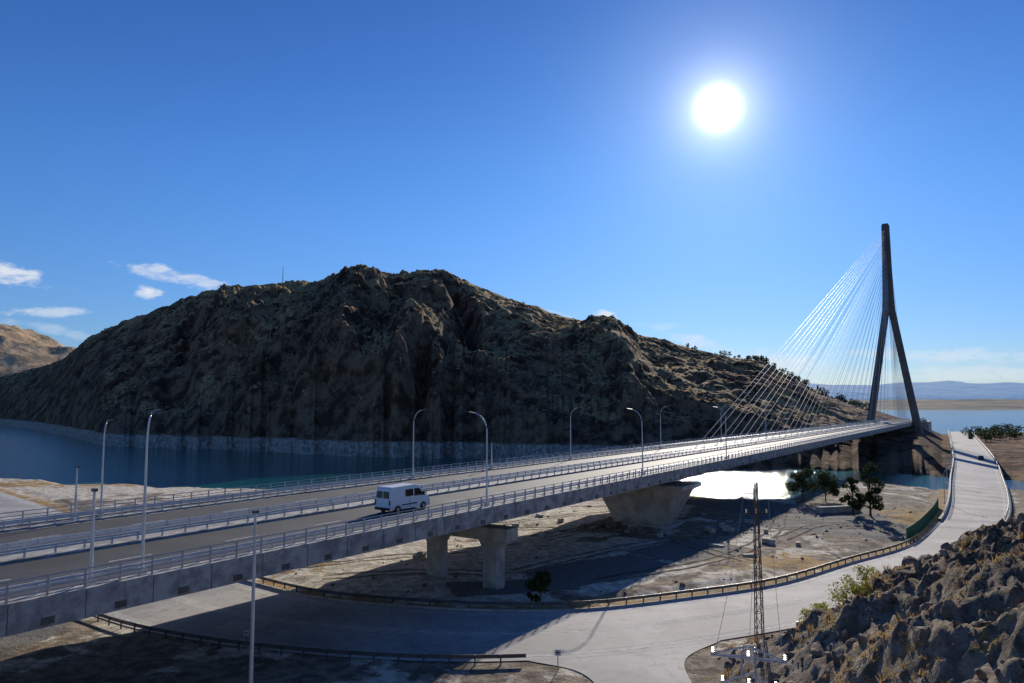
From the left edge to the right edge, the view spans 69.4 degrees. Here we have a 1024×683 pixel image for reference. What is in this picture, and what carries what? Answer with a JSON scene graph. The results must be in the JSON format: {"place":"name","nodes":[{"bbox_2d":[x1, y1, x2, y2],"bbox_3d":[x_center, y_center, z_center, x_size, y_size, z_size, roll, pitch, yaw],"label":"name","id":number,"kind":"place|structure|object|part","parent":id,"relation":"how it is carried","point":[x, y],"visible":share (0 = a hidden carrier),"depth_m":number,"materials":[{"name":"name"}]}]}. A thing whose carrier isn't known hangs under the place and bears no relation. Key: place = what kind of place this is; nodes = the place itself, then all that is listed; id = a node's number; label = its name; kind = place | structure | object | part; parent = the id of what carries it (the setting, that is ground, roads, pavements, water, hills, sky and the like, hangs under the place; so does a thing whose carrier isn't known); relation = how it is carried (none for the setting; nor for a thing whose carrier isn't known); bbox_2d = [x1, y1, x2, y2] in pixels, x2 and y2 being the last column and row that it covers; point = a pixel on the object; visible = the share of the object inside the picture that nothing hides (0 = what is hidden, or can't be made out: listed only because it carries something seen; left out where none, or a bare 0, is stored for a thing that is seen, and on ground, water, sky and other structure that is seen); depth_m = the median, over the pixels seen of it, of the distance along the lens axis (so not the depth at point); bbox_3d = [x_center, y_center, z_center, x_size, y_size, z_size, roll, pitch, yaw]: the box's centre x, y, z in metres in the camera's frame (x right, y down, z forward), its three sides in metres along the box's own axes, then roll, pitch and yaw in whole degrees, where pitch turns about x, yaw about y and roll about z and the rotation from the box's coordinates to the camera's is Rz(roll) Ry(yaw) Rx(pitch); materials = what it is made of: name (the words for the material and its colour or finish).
{"place":"outdoors","nodes":[
{"label":"outdoors","id":0,"kind":"place"},
{"bbox_2d":[0,323,75,376],"bbox_3d":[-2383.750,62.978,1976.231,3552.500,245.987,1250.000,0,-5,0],"label":"tan hills","id":1,"kind":"structure","parent":0,"point":[21,349],"depth_m":1645.71,"materials":[{"name":"beige stone"}]},
{"bbox_2d":[0,431,1007,661],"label":"road","id":2,"kind":"structure","parent":0,"point":[976,489],"depth_m":69.55,"materials":[{"name":"concrete"}]},
{"bbox_2d":[1,434,1004,656],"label":"road markings","id":3,"kind":"object","parent":2,"relation":"on","point":[580,612],"visible":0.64,"depth_m":72.51,"materials":[{"name":"paint"}]},
{"bbox_2d":[0,264,1023,481],"bbox_3d":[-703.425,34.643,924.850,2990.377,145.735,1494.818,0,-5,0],"label":"hill","id":4,"kind":"structure","parent":0,"point":[353,401],"depth_m":414.66,"materials":[{"name":"brown stone"}]},
{"bbox_2d":[17,268,873,449],"bbox_3d":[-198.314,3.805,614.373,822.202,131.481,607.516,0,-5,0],"label":"hillside scrub","id":5,"kind":"object","parent":4,"relation":"on","point":[699,394],"visible":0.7,"depth_m":447.27,"materials":[{"name":"plant"}]},
{"bbox_2d":[686,343,1023,441],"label":"distant trees","id":6,"kind":"object","parent":4,"relation":"on","point":[1011,431],"visible":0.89,"depth_m":454.15,"materials":[{"name":"green plant"}]},
{"bbox_2d":[0,478,1023,682],"bbox_3d":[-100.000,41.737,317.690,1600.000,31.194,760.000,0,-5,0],"label":"ground","id":7,"kind":"structure","parent":0,"point":[89,650],"depth_m":64.23,"materials":[{"name":"soil"}]},
{"bbox_2d":[244,630,248,647],"bbox_3d":[-22.000,24.675,61.225,0.440,1.520,0.091,0,-5,0],"label":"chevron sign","id":8,"kind":"object","parent":7,"relation":"on","point":[246,633],"visible":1,"depth_m":61.23,"materials":[{"name":"metal"}]},
{"bbox_2d":[249,510,258,682],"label":"lamp pole","id":9,"kind":"object","parent":7,"relation":"on","point":[251,655],"visible":1,"depth_m":46.76,"materials":[{"name":"metal"}]},
{"bbox_2d":[88,614,525,664],"bbox_3d":[-21.878,25.403,62.999,46.925,1.150,4.538,-1,-5,18],"label":"guardrail","id":10,"kind":"object","parent":7,"relation":"on","point":[362,653],"visible":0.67,"depth_m":59.11,"materials":[{"name":"metal"}]},
{"bbox_2d":[0,223,931,637],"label":"cable stayed bridge","id":11,"kind":"structure","parent":7,"relation":"on","point":[198,543],"depth_m":73.07,"materials":[{"name":"concrete"}]},
{"bbox_2d":[71,466,78,520],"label":"camera pole","id":12,"kind":"object","parent":11,"relation":"on","point":[75,504],"visible":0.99,"depth_m":67.53,"materials":[{"name":"metal"}]},
{"bbox_2d":[86,488,97,586],"bbox_3d":[-24.688,11.524,43.522,0.400,5.690,0.400,-3,-6,34],"label":"camera pole","id":13,"kind":"object","parent":11,"relation":"on","point":[91,555],"visible":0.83,"depth_m":43.42,"materials":[{"name":"metal"}]},
{"bbox_2d":[97,419,113,516],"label":"street lamp","id":14,"kind":"object","parent":11,"relation":"on","point":[101,498],"visible":0.97,"depth_m":69.58,"materials":[{"name":"metal"}]},
{"bbox_2d":[137,409,160,575],"bbox_3d":[-22.883,9.457,46.686,0.400,10.312,0.974,-3,-6,34],"label":"street lamp","id":15,"kind":"object","parent":11,"relation":"on","point":[144,516],"visible":0.94,"depth_m":46.32,"materials":[{"name":"metal"}]},
{"bbox_2d":[374,483,429,512],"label":"white van","id":16,"kind":"object","parent":11,"relation":"on","point":[397,497],"visible":0.98,"depth_m":72.74,"materials":[{"name":"paint"}]},
{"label":"windows","id":17,"kind":"part","parent":16,"relation":"part of","materials":[{"name":"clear glass"}]},
{"bbox_2d":[412,409,426,477],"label":"street lamp","id":18,"kind":"object","parent":11,"relation":"on","point":[413,443],"visible":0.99,"depth_m":104.25,"materials":[{"name":"metal"}]},
{"bbox_2d":[468,411,488,506],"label":"street lamp","id":19,"kind":"object","parent":11,"relation":"on","point":[486,459],"visible":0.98,"depth_m":76.13,"materials":[{"name":"metal"}]},
{"bbox_2d":[490,443,492,468],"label":"camera pole","id":20,"kind":"object","parent":11,"relation":"on","point":[491,456],"visible":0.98,"depth_m":118.64,"materials":[{"name":"metal"}]},
{"bbox_2d":[569,407,580,458],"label":"street lamp","id":21,"kind":"object","parent":11,"relation":"on","point":[570,433],"visible":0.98,"depth_m":138.07,"materials":[{"name":"metal"}]},
{"bbox_2d":[627,408,644,475],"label":"street lamp","id":22,"kind":"object","parent":11,"relation":"on","point":[642,441],"visible":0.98,"depth_m":107.34,"materials":[{"name":"metal"}]},
{"bbox_2d":[660,406,666,447],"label":"street lamp","id":23,"kind":"object","parent":11,"relation":"on","point":[660,427],"visible":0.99,"depth_m":169.44,"materials":[{"name":"metal"}]},
{"bbox_2d":[714,407,727,458],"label":"street lamp","id":24,"kind":"object","parent":11,"relation":"on","point":[725,433],"visible":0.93,"depth_m":137.82,"materials":[{"name":"metal"}]},
{"bbox_2d":[524,570,551,601],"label":"broadleaf tree","id":25,"kind":"object","parent":7,"relation":"on","point":[544,580],"visible":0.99,"depth_m":75.01,"materials":[{"name":"green plant"}]},
{"bbox_2d":[555,650,560,669],"bbox_3d":[3.500,24.294,56.440,0.440,1.520,0.091,0,-5,0],"label":"road sign","id":26,"kind":"object","parent":7,"relation":"on","point":[557,653],"visible":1,"depth_m":56.44,"materials":[{"name":"metal"}]},
{"bbox_2d":[258,533,918,608],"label":"guardrail","id":27,"kind":"object","parent":7,"relation":"on","point":[569,603],"visible":0.8,"depth_m":76.26,"materials":[{"name":"metal"}]},
{"bbox_2d":[245,521,940,611],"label":"kerb","id":28,"kind":"structure","parent":7,"relation":"on","point":[614,606],"depth_m":76.12,"materials":[{"name":"concrete"}]},
{"bbox_2d":[295,488,912,600],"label":"gravel stones","id":29,"kind":"object","parent":7,"relation":"on","point":[524,586],"visible":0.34,"depth_m":102.55,"materials":[{"name":"grey stone"}]},
{"bbox_2d":[307,497,905,581],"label":"tyre tracks","id":30,"kind":"object","parent":7,"relation":"on","point":[784,522],"visible":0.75,"depth_m":102.27,"materials":[{"name":"soil"}]},
{"bbox_2d":[412,513,800,560],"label":"concrete debris","id":31,"kind":"object","parent":7,"relation":"on","point":[536,552],"visible":0.89,"depth_m":106.71,"materials":[{"name":"grey concrete"}]},
{"bbox_2d":[575,517,645,533],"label":"rubble pile","id":32,"kind":"object","parent":7,"relation":"on","point":[609,523],"visible":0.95,"depth_m":117.95,"materials":[{"name":"stone"}]},
{"bbox_2d":[711,645,786,682],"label":"lattice power tower","id":33,"kind":"structure","parent":7,"relation":"on","point":[748,657],"depth_m":38.70,"materials":[{"name":"metal"}]},
{"bbox_2d":[714,491,782,656],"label":"power lines","id":34,"kind":"object","parent":33,"relation":"attached to","point":[752,578],"visible":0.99,"depth_m":48.13,"materials":[{"name":"metal"}]},
{"bbox_2d":[742,482,769,638],"bbox_3d":[20.700,18.527,62.327,2.224,13.232,0.690,0,-5,0],"label":"lattice utility pole","id":35,"kind":"object","parent":7,"relation":"on","point":[757,492],"visible":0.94,"depth_m":62.34,"materials":[{"name":"metal"}]},
{"bbox_2d":[785,467,818,501],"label":"broadleaf tree","id":36,"kind":"object","parent":7,"relation":"on","point":[802,482],"visible":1,"depth_m":149.19,"materials":[{"name":"green plant"}]},
{"bbox_2d":[797,606,824,622],"bbox_3d":[23.977,22.075,58.917,2.517,1.820,2.404,0,-5,0],"label":"yellow shrub","id":37,"kind":"object","parent":7,"relation":"on","point":[806,612],"visible":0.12,"depth_m":59.09,"materials":[{"name":"green plant"}]},
{"bbox_2d":[809,601,832,609],"bbox_3d":[26.015,22.468,60.899,2.737,2.216,3.212,4,-6,-42],"label":"yellow shrub","id":38,"kind":"object","parent":7,"relation":"on","point":[822,605],"visible":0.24,"depth_m":61.19,"materials":[{"name":"green plant"}]},
{"bbox_2d":[807,469,839,501],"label":"broadleaf tree","id":39,"kind":"object","parent":7,"relation":"on","point":[826,480],"visible":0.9,"depth_m":150.46,"materials":[{"name":"green plant"}]},
{"bbox_2d":[818,505,860,512],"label":"stone wall","id":40,"kind":"structure","parent":7,"relation":"on","point":[834,509],"depth_m":134.97,"materials":[{"name":"concrete"}]},
{"bbox_2d":[826,578,856,606],"bbox_3d":[28.433,21.640,63.066,3.342,2.733,3.529,-1,-5,12],"label":"yellow shrub","id":41,"kind":"object","parent":7,"relation":"on","point":[842,597],"visible":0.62,"depth_m":62.75,"materials":[{"name":"green plant"}]},
{"bbox_2d":[839,476,863,514],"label":"broadleaf tree","id":42,"kind":"object","parent":7,"relation":"on","point":[851,481],"visible":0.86,"depth_m":132.61,"materials":[{"name":"green plant"}]},
{"bbox_2d":[839,565,879,593],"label":"yellow shrub","id":43,"kind":"object","parent":7,"relation":"on","point":[861,572],"visible":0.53,"depth_m":65.03,"materials":[{"name":"green plant"}]},
{"bbox_2d":[850,579,871,596],"bbox_3d":[28.154,19.937,59.072,2.432,1.726,2.116,0,-5,0],"label":"yellow shrub","id":44,"kind":"object","parent":7,"relation":"on","point":[855,589],"visible":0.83,"depth_m":58.79,"materials":[{"name":"green plant"}]},
{"bbox_2d":[854,461,884,515],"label":"broadleaf tree","id":45,"kind":"object","parent":7,"relation":"on","point":[869,497],"visible":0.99,"depth_m":130.52,"materials":[{"name":"green plant"}]},
{"bbox_2d":[718,513,1023,682],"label":"hillside rocks","id":46,"kind":"object","parent":7,"relation":"on","point":[949,609],"visible":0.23,"depth_m":47.65,"materials":[{"name":"stone"}]},
{"bbox_2d":[719,520,1023,682],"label":"dry grass","id":47,"kind":"structure","parent":7,"relation":"on","point":[878,573],"depth_m":45.49,"materials":[{"name":"brown plant"}]},
{"bbox_2d":[906,499,938,539],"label":"green fence","id":48,"kind":"object","parent":7,"relation":"on","point":[918,526],"visible":0.9,"depth_m":117.70,"materials":[{"name":"paint"}]},
{"bbox_2d":[938,430,1010,520],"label":"old road bridge","id":49,"kind":"structure","parent":7,"relation":"on","point":[1007,514],"depth_m":166.41,"materials":[{"name":"concrete"}]},
{"bbox_2d":[0,410,1023,499],"bbox_3d":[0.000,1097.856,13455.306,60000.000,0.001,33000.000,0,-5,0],"label":"lake water","id":50,"kind":"structure","parent":0,"point":[26,454],"depth_m":302.83,"materials":[{"name":"blue liquid"}]},
{"bbox_2d":[0,0,1023,384],"label":"sky","id":51,"kind":"structure","parent":0,"point":[705,174],"materials":[{"name":"blue"}]},
{"bbox_2d":[528,640,720,682],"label":"side road","id":52,"kind":"structure","parent":0,"point":[665,665],"depth_m":57.24,"materials":[{"name":"concrete"}]},
{"bbox_2d":[807,380,1023,399],"bbox_3d":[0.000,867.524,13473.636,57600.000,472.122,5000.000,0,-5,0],"label":"mountains","id":53,"kind":"structure","parent":0,"point":[947,390],"depth_m":11737.84,"materials":[{"name":"stone"}]},
{"bbox_2d":[846,399,1023,409],"bbox_3d":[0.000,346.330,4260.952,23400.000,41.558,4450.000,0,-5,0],"label":"distant shore land","id":54,"kind":"structure","parent":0,"point":[976,404],"depth_m":2619.36,"materials":[{"name":"soil"}]}
]}

